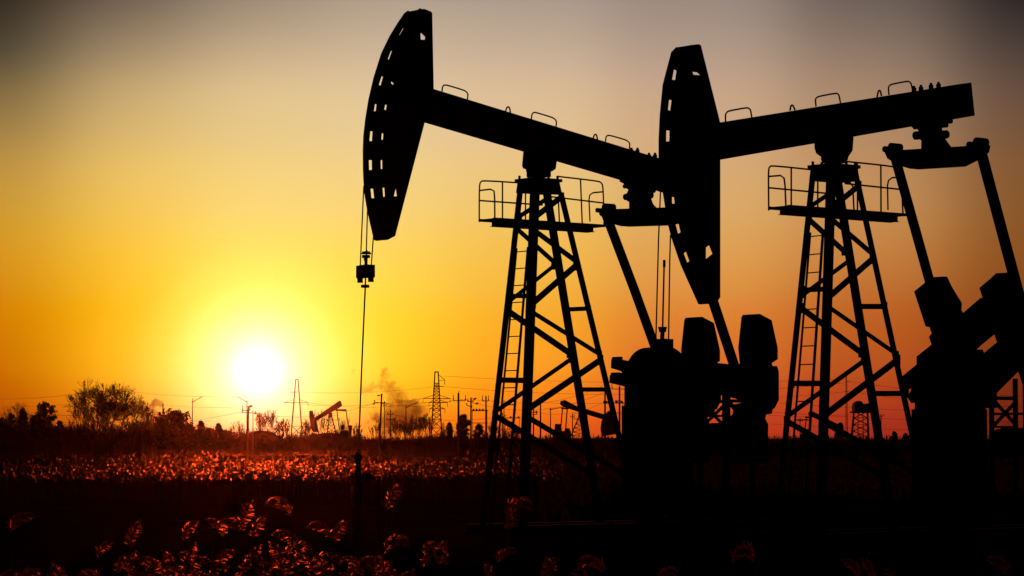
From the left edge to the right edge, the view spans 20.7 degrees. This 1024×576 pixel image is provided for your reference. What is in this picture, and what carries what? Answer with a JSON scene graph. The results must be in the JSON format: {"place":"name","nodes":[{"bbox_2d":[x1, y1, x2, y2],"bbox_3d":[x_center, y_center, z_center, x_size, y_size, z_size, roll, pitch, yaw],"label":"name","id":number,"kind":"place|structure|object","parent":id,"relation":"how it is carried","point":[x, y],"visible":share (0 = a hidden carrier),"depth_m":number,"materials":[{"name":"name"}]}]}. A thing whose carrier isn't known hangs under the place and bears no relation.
{"place":"outdoors","nodes":[
{"label":"outdoors","id":0,"kind":"place"},
{"bbox_2d":[63,421,194,422],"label":"power line","id":1,"kind":"object","parent":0,"point":[111,422],"visible":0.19,"depth_m":699.19,"materials":[{"name":"metal"}]},
{"bbox_2d":[0,455,1022,575],"bbox_3d":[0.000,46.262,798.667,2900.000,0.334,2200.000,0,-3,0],"label":"ground","id":2,"kind":"structure","parent":0,"point":[66,533],"depth_m":111.01,"materials":[{"name":"brown plant"}]},
{"bbox_2d":[0,417,10,455],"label":"evergreen tree","id":3,"kind":"object","parent":2,"relation":"on","point":[2,419],"visible":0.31,"depth_m":528.71,"materials":[{"name":"black plant"}]},
{"bbox_2d":[5,412,16,428],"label":"evergreen tree","id":4,"kind":"object","parent":2,"relation":"on","point":[10,417],"visible":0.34,"depth_m":539.15,"materials":[{"name":"black plant"}]},
{"bbox_2d":[0,401,33,423],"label":"bare tree","id":5,"kind":"object","parent":2,"relation":"on","point":[13,408],"visible":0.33,"depth_m":549.82,"materials":[{"name":"black plant"}]},
{"bbox_2d":[5,511,35,575],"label":"reed","id":6,"kind":"object","parent":2,"relation":"on","point":[26,516],"visible":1,"depth_m":27.90,"materials":[{"name":"brown plant"}]},
{"bbox_2d":[12,407,33,455],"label":"evergreen tree","id":7,"kind":"object","parent":2,"relation":"on","point":[23,414],"visible":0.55,"depth_m":519.12,"materials":[{"name":"black plant"}]},
{"bbox_2d":[28,414,40,455],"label":"evergreen tree","id":8,"kind":"object","parent":2,"relation":"on","point":[32,418],"visible":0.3,"depth_m":514.01,"materials":[{"name":"black plant"}]},
{"bbox_2d":[29,401,58,455],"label":"evergreen tree","id":9,"kind":"object","parent":2,"relation":"on","point":[43,424],"visible":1,"depth_m":498.99,"materials":[{"name":"black plant"}]},
{"bbox_2d":[54,420,65,456],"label":"evergreen tree","id":10,"kind":"object","parent":2,"relation":"on","point":[57,441],"visible":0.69,"depth_m":469.06,"materials":[{"name":"black plant"}]},
{"bbox_2d":[59,420,90,456],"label":"bare shrub","id":11,"kind":"object","parent":2,"relation":"on","point":[70,429],"visible":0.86,"depth_m":468.73,"materials":[{"name":"black plant"}]},
{"bbox_2d":[68,395,89,449],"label":"bare tree","id":12,"kind":"object","parent":2,"relation":"on","point":[74,415],"visible":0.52,"depth_m":479.19,"materials":[{"name":"black plant"}]},
{"bbox_2d":[73,386,118,457],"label":"bare tree","id":13,"kind":"object","parent":2,"relation":"on","point":[88,420],"visible":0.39,"depth_m":453.47,"materials":[{"name":"black plant"}]},
{"bbox_2d":[84,419,119,457],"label":"bare shrub","id":14,"kind":"object","parent":2,"relation":"on","point":[92,427],"visible":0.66,"depth_m":458.98,"materials":[{"name":"black plant"}]},
{"bbox_2d":[95,540,114,575],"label":"reed","id":15,"kind":"object","parent":2,"relation":"on","point":[109,543],"visible":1,"depth_m":26.92,"materials":[{"name":"brown plant"}]},
{"bbox_2d":[64,379,153,456],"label":"bare tree","id":16,"kind":"object","parent":2,"relation":"on","point":[104,406],"visible":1,"depth_m":438.18,"materials":[{"name":"black plant"}]},
{"bbox_2d":[116,418,148,457],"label":"bare shrub","id":17,"kind":"object","parent":2,"relation":"on","point":[136,428],"visible":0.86,"depth_m":464.52,"materials":[{"name":"plant"}]},
{"bbox_2d":[124,519,141,575],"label":"reed","id":18,"kind":"object","parent":2,"relation":"on","point":[134,534],"visible":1,"depth_m":26.88,"materials":[{"name":"brown plant"}]},
{"bbox_2d":[116,393,151,456],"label":"bare tree","id":19,"kind":"object","parent":2,"relation":"on","point":[145,420],"visible":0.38,"depth_m":469.45,"materials":[{"name":"black plant"}]},
{"bbox_2d":[142,407,157,455],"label":"bare tree","id":20,"kind":"object","parent":2,"relation":"on","point":[153,420],"visible":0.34,"depth_m":499.06,"materials":[{"name":"black plant"}]},
{"bbox_2d":[149,421,170,455],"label":"evergreen tree","id":21,"kind":"object","parent":2,"relation":"on","point":[155,438],"visible":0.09,"depth_m":498.98,"materials":[{"name":"black plant"}]},
{"bbox_2d":[153,408,194,456],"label":"evergreen tree","id":22,"kind":"object","parent":2,"relation":"on","point":[170,437],"visible":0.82,"depth_m":478.07,"materials":[{"name":"black plant"}]},
{"bbox_2d":[176,424,198,456],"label":"evergreen tree","id":23,"kind":"object","parent":2,"relation":"on","point":[186,433],"visible":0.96,"depth_m":468.77,"materials":[{"name":"black plant"}]},
{"bbox_2d":[192,397,200,426],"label":"street lamp","id":24,"kind":"object","parent":2,"relation":"on","point":[192,407],"visible":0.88,"depth_m":559.45,"materials":[{"name":"metal"}]},
{"bbox_2d":[180,520,219,571],"bbox_3d":[-3.129,3.338,27.879,0.376,2.056,0.720,0,-3,9],"label":"reed","id":25,"kind":"object","parent":2,"relation":"on","point":[190,525],"visible":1,"depth_m":27.91,"materials":[{"name":"brown plant"}]},
{"bbox_2d":[193,420,208,455],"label":"evergreen tree","id":26,"kind":"object","parent":2,"relation":"on","point":[200,442],"visible":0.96,"depth_m":469.00,"materials":[{"name":"black plant"}]},
{"bbox_2d":[202,427,214,455],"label":"evergreen tree","id":27,"kind":"object","parent":2,"relation":"on","point":[209,433],"visible":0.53,"depth_m":478.74,"materials":[{"name":"black plant"}]},
{"bbox_2d":[212,423,226,456],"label":"evergreen tree","id":28,"kind":"object","parent":2,"relation":"on","point":[219,443],"visible":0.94,"depth_m":458.98,"materials":[{"name":"black plant"}]},
{"bbox_2d":[209,516,240,571],"bbox_3d":[-2.864,3.251,26.905,0.439,2.125,0.703,-2,-4,31],"label":"reed","id":29,"kind":"object","parent":2,"relation":"on","point":[229,523],"visible":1,"depth_m":26.93,"materials":[{"name":"brown plant"}]},
{"bbox_2d":[206,518,246,574],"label":"reed","id":30,"kind":"object","parent":2,"relation":"on","point":[211,521],"visible":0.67,"depth_m":27.91,"materials":[{"name":"brown plant"}]},
{"bbox_2d":[224,429,233,456],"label":"evergreen tree","id":31,"kind":"object","parent":2,"relation":"on","point":[227,436],"visible":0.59,"depth_m":478.82,"materials":[{"name":"black plant"}]},
{"bbox_2d":[230,420,244,455],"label":"bare shrub","id":32,"kind":"object","parent":2,"relation":"on","point":[238,428],"visible":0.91,"depth_m":519.38,"materials":[{"name":"brown plant"}]},
{"bbox_2d":[235,500,254,575],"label":"reed","id":33,"kind":"object","parent":2,"relation":"on","point":[246,509],"visible":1,"depth_m":26.88,"materials":[{"name":"brown plant"}]},
{"bbox_2d":[242,405,256,458],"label":"utility pole","id":34,"kind":"object","parent":2,"relation":"on","point":[248,410],"visible":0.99,"depth_m":419.39,"materials":[{"name":"concrete"}]},
{"bbox_2d":[54,412,239,425],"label":"power line","id":35,"kind":"object","parent":34,"relation":"attached to","point":[154,424],"visible":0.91,"depth_m":435.37,"materials":[{"name":"metal"}]},
{"bbox_2d":[247,514,266,569],"bbox_3d":[-2.532,3.249,26.973,0.521,2.136,0.452,2,-4,-28],"label":"reed","id":36,"kind":"object","parent":2,"relation":"on","point":[258,523],"visible":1,"depth_m":26.90,"materials":[{"name":"brown plant"}]},
{"bbox_2d":[254,411,269,436],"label":"bare shrub","id":37,"kind":"object","parent":2,"relation":"on","point":[259,423],"visible":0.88,"depth_m":539.10,"materials":[{"name":"brown plant"}]},
{"bbox_2d":[257,408,278,435],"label":"bare shrub","id":38,"kind":"object","parent":2,"relation":"on","point":[269,420],"visible":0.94,"depth_m":539.32,"materials":[{"name":"brown plant"}]},
{"bbox_2d":[264,496,292,572],"bbox_3d":[-2.057,3.151,26.863,0.572,2.319,0.789,2,-4,-34],"label":"reed","id":39,"kind":"object","parent":2,"relation":"on","point":[273,501],"visible":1,"depth_m":26.90,"materials":[{"name":"brown plant"}]},
{"bbox_2d":[271,418,289,440],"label":"bare shrub","id":40,"kind":"object","parent":2,"relation":"on","point":[281,427],"visible":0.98,"depth_m":528.48,"materials":[{"name":"brown plant"}]},
{"bbox_2d":[271,529,301,574],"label":"reed","id":41,"kind":"object","parent":2,"relation":"on","point":[281,533],"visible":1,"depth_m":25.90,"materials":[{"name":"brown plant"}]},
{"bbox_2d":[285,379,307,436],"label":"power tower","id":42,"kind":"structure","parent":2,"relation":"on","point":[299,402],"depth_m":1148.68,"materials":[{"name":"metal"}]},
{"bbox_2d":[86,393,283,407],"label":"power line","id":43,"kind":"object","parent":42,"relation":"attached to","point":[206,407],"visible":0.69,"depth_m":1091.22,"materials":[{"name":"metal"}]},
{"bbox_2d":[86,385,292,396],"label":"power line","id":44,"kind":"object","parent":42,"relation":"attached to","point":[198,396],"visible":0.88,"depth_m":1073.48,"materials":[{"name":"metal"}]},
{"bbox_2d":[299,418,313,434],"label":"bare shrub","id":45,"kind":"object","parent":2,"relation":"on","point":[307,424],"visible":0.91,"depth_m":559.46,"materials":[{"name":"brown plant"}]},
{"bbox_2d":[0,446,620,506],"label":"reeds","id":46,"kind":"object","parent":2,"relation":"on","point":[338,483],"visible":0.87,"depth_m":147.28,"materials":[{"name":"brown plant"}]},
{"bbox_2d":[310,410,333,432],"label":"bare shrub","id":47,"kind":"object","parent":2,"relation":"on","point":[322,421],"visible":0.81,"depth_m":598.99,"materials":[{"name":"brown plant"}]},
{"bbox_2d":[306,519,351,574],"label":"reed","id":48,"kind":"object","parent":2,"relation":"on","point":[316,524],"visible":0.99,"depth_m":26.90,"materials":[{"name":"brown plant"}]},
{"bbox_2d":[309,401,351,434],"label":"pumpjack","id":49,"kind":"object","parent":2,"relation":"on","point":[334,407],"visible":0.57,"depth_m":639.17,"materials":[{"name":"paint"}]},
{"bbox_2d":[329,518,349,575],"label":"reed","id":50,"kind":"object","parent":2,"relation":"on","point":[341,526],"visible":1,"depth_m":25.91,"materials":[{"name":"brown plant"}]},
{"bbox_2d":[335,418,349,434],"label":"bare shrub","id":51,"kind":"object","parent":2,"relation":"on","point":[343,426],"visible":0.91,"depth_m":559.21,"materials":[{"name":"brown plant"}]},
{"bbox_2d":[351,423,361,440],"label":"bare shrub","id":52,"kind":"object","parent":2,"relation":"on","point":[354,428],"visible":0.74,"depth_m":519.14,"materials":[{"name":"brown plant"}]},
{"bbox_2d":[368,418,383,456],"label":"bare shrub","id":53,"kind":"object","parent":2,"relation":"on","point":[377,429],"visible":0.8,"depth_m":479.08,"materials":[{"name":"brown plant"}]},
{"bbox_2d":[373,393,385,458],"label":"utility pole","id":54,"kind":"object","parent":2,"relation":"on","point":[379,442],"visible":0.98,"depth_m":399.44,"materials":[{"name":"concrete"}]},
{"bbox_2d":[382,396,467,402],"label":"power line","id":55,"kind":"object","parent":54,"relation":"attached to","point":[421,402],"visible":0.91,"depth_m":410.11,"materials":[{"name":"metal"}]},
{"bbox_2d":[384,404,386,455],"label":"utility pole","id":56,"kind":"object","parent":2,"relation":"on","point":[384,423],"visible":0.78,"depth_m":519.34,"materials":[{"name":"concrete"}]},
{"bbox_2d":[376,483,403,575],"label":"reed","id":57,"kind":"object","parent":2,"relation":"on","point":[391,496],"visible":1,"depth_m":26.92,"materials":[{"name":"brown plant"}]},
{"bbox_2d":[386,410,395,455],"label":"utility pole","id":58,"kind":"object","parent":2,"relation":"on","point":[390,414],"visible":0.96,"depth_m":479.28,"materials":[{"name":"concrete"}]},
{"bbox_2d":[382,533,410,574],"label":"reed","id":59,"kind":"object","parent":2,"relation":"on","point":[401,540],"visible":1,"depth_m":25.93,"materials":[{"name":"brown plant"}]},
{"bbox_2d":[386,416,407,455],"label":"bare shrub","id":60,"kind":"object","parent":2,"relation":"on","point":[396,430],"visible":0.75,"depth_m":498.79,"materials":[{"name":"brown plant"}]},
{"bbox_2d":[399,412,426,455],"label":"bare shrub","id":61,"kind":"object","parent":2,"relation":"on","point":[411,428],"visible":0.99,"depth_m":489.46,"materials":[{"name":"brown plant"}]},
{"bbox_2d":[414,412,437,455],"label":"bare shrub","id":62,"kind":"object","parent":2,"relation":"on","point":[425,422],"visible":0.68,"depth_m":498.93,"materials":[{"name":"brown plant"}]},
{"bbox_2d":[423,371,449,435],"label":"power tower","id":63,"kind":"structure","parent":2,"relation":"on","point":[433,395],"depth_m":1048.64,"materials":[{"name":"metal"}]},
{"bbox_2d":[450,392,839,403],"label":"power line","id":64,"kind":"object","parent":63,"relation":"attached to","point":[599,403],"visible":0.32,"depth_m":989.40,"materials":[{"name":"metal"}]},
{"bbox_2d":[443,382,849,394],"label":"power line","id":65,"kind":"object","parent":63,"relation":"attached to","point":[601,394],"visible":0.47,"depth_m":985.28,"materials":[{"name":"metal"}]},
{"bbox_2d":[440,422,453,455],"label":"bare shrub","id":66,"kind":"object","parent":2,"relation":"on","point":[444,431],"visible":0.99,"depth_m":508.68,"materials":[{"name":"black plant"}]},
{"bbox_2d":[446,422,454,446],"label":"evergreen tree","id":67,"kind":"object","parent":2,"relation":"on","point":[450,426],"visible":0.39,"depth_m":519.01,"materials":[{"name":"black plant"}]},
{"bbox_2d":[453,391,465,460],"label":"utility pole","id":68,"kind":"object","parent":2,"relation":"on","point":[458,428],"visible":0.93,"depth_m":399.44,"materials":[{"name":"concrete"}]},
{"bbox_2d":[456,413,469,457],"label":"evergreen tree","id":69,"kind":"object","parent":2,"relation":"on","point":[464,429],"visible":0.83,"depth_m":429.07,"materials":[{"name":"black plant"}]},
{"bbox_2d":[466,397,477,458],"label":"utility pole","id":70,"kind":"object","parent":2,"relation":"on","point":[471,398],"visible":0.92,"depth_m":419.44,"materials":[{"name":"concrete"}]},
{"bbox_2d":[473,424,484,451],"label":"evergreen tree","id":71,"kind":"object","parent":2,"relation":"on","point":[479,429],"visible":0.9,"depth_m":518.92,"materials":[{"name":"black plant"}]},
{"bbox_2d":[472,409,487,457],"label":"transformer rack","id":72,"kind":"object","parent":2,"relation":"on","point":[472,424],"visible":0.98,"depth_m":420.23,"materials":[{"name":"metal"}]},
{"bbox_2d":[482,395,488,459],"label":"utility pole","id":73,"kind":"object","parent":2,"relation":"on","point":[485,424],"visible":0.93,"depth_m":419.42,"materials":[{"name":"concrete"}]},
{"bbox_2d":[484,421,498,437],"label":"bare shrub","id":74,"kind":"object","parent":2,"relation":"on","point":[488,427],"visible":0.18,"depth_m":519.29,"materials":[{"name":"black plant"}]},
{"bbox_2d":[0,418,996,455],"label":"undergrowth","id":75,"kind":"object","parent":2,"relation":"on","point":[339,442],"visible":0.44,"depth_m":509.88,"materials":[{"name":"brown plant"}]},
{"bbox_2d":[497,425,510,455],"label":"bare shrub","id":76,"kind":"object","parent":2,"relation":"on","point":[506,435],"visible":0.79,"depth_m":499.16,"materials":[{"name":"black plant"}]},
{"bbox_2d":[502,413,505,455],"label":"utility pole","id":77,"kind":"object","parent":2,"relation":"on","point":[502,436],"visible":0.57,"depth_m":479.23,"materials":[{"name":"concrete"}]},
{"bbox_2d":[0,540,1010,575],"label":"reeds","id":78,"kind":"object","parent":2,"relation":"on","point":[146,563],"visible":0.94,"depth_m":25.64,"materials":[{"name":"brown plant"}]},
{"bbox_2d":[478,495,532,575],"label":"reed","id":79,"kind":"object","parent":2,"relation":"on","point":[520,502],"visible":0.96,"depth_m":27.97,"materials":[{"name":"brown plant"}]},
{"bbox_2d":[502,416,519,455],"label":"transformer rack","id":80,"kind":"object","parent":2,"relation":"on","point":[519,434],"visible":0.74,"depth_m":479.04,"materials":[{"name":"metal"}]},
{"bbox_2d":[509,428,518,453],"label":"bare shrub","id":81,"kind":"object","parent":2,"relation":"on","point":[516,433],"visible":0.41,"depth_m":538.79,"materials":[{"name":"black plant"}]},
{"bbox_2d":[504,507,527,575],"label":"reed","id":82,"kind":"object","parent":2,"relation":"on","point":[518,511],"visible":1,"depth_m":26.92,"materials":[{"name":"brown plant"}]},
{"bbox_2d":[532,409,537,456],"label":"utility pole","id":83,"kind":"object","parent":2,"relation":"on","point":[533,412],"visible":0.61,"depth_m":449.34,"materials":[{"name":"concrete"}]},
{"bbox_2d":[540,404,540,458],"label":"utility pole","id":84,"kind":"object","parent":2,"relation":"on","point":[540,430],"visible":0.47,"depth_m":429.32,"materials":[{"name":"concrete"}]},
{"bbox_2d":[549,407,562,455],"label":"street lamp","id":85,"kind":"object","parent":2,"relation":"on","point":[550,409],"visible":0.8,"depth_m":519.39,"materials":[{"name":"metal"}]},
{"bbox_2d":[553,400,614,450],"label":"pumpjack","id":86,"kind":"object","parent":2,"relation":"on","point":[610,430],"visible":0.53,"depth_m":519.14,"materials":[{"name":"paint"}]},
{"bbox_2d":[603,392,607,459],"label":"utility pole","id":87,"kind":"object","parent":2,"relation":"on","point":[604,401],"visible":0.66,"depth_m":399.44,"materials":[{"name":"concrete"}]},
{"bbox_2d":[611,386,621,458],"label":"utility pole","id":88,"kind":"object","parent":2,"relation":"on","point":[619,420],"visible":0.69,"depth_m":399.50,"materials":[{"name":"concrete"}]},
{"bbox_2d":[731,411,864,416],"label":"power line","id":89,"kind":"object","parent":88,"relation":"attached to","point":[808,416],"visible":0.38,"depth_m":477.78,"materials":[{"name":"metal"}]},
{"bbox_2d":[801,411,843,437],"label":"pumpjack","id":90,"kind":"object","parent":2,"relation":"on","point":[840,424],"visible":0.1,"depth_m":619.05,"materials":[{"name":"paint"}]},
{"bbox_2d":[843,376,849,431],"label":"utility pole","id":91,"kind":"object","parent":2,"relation":"on","point":[847,413],"visible":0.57,"depth_m":899.03,"materials":[{"name":"metal"}]},
{"bbox_2d":[890,431,897,450],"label":"evergreen tree","id":92,"kind":"object","parent":2,"relation":"on","point":[894,437],"visible":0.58,"depth_m":518.85,"materials":[{"name":"black plant"}]},
{"bbox_2d":[902,433,909,443],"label":"evergreen tree","id":93,"kind":"object","parent":2,"relation":"on","point":[905,435],"visible":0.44,"depth_m":518.92,"materials":[{"name":"black plant"}]},
{"bbox_2d":[0,0,1023,439],"label":"sky","id":94,"kind":"structure","parent":0,"point":[181,181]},
{"bbox_2d":[158,523,1023,575],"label":"gravel ground","id":95,"kind":"structure","parent":0,"point":[702,553],"depth_m":61.25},
{"bbox_2d":[350,452,379,538],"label":"wellhead","id":96,"kind":"object","parent":95,"relation":"on","point":[357,508],"visible":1,"depth_m":68.14,"materials":[{"name":"metal"}]},
{"bbox_2d":[356,8,778,535],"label":"pumpjack","id":97,"kind":"object","parent":95,"relation":"on","point":[698,380],"visible":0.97,"depth_m":72.94,"materials":[{"name":"paint"}]},
{"bbox_2d":[652,44,1023,544],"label":"pumpjack","id":98,"kind":"object","parent":95,"relation":"on","point":[954,380],"visible":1,"depth_m":66.90,"materials":[{"name":"paint"}]},
{"bbox_2d":[366,438,901,441],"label":"embankment","id":99,"kind":"structure","parent":0,"point":[615,440],"depth_m":585.91,"materials":[{"name":"soil"}]},
{"bbox_2d":[850,401,869,438],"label":"oil pumpjack","id":100,"kind":"object","parent":99,"relation":"on","point":[858,407],"visible":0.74,"depth_m":598.30,"materials":[{"name":"paint"}]}
]}

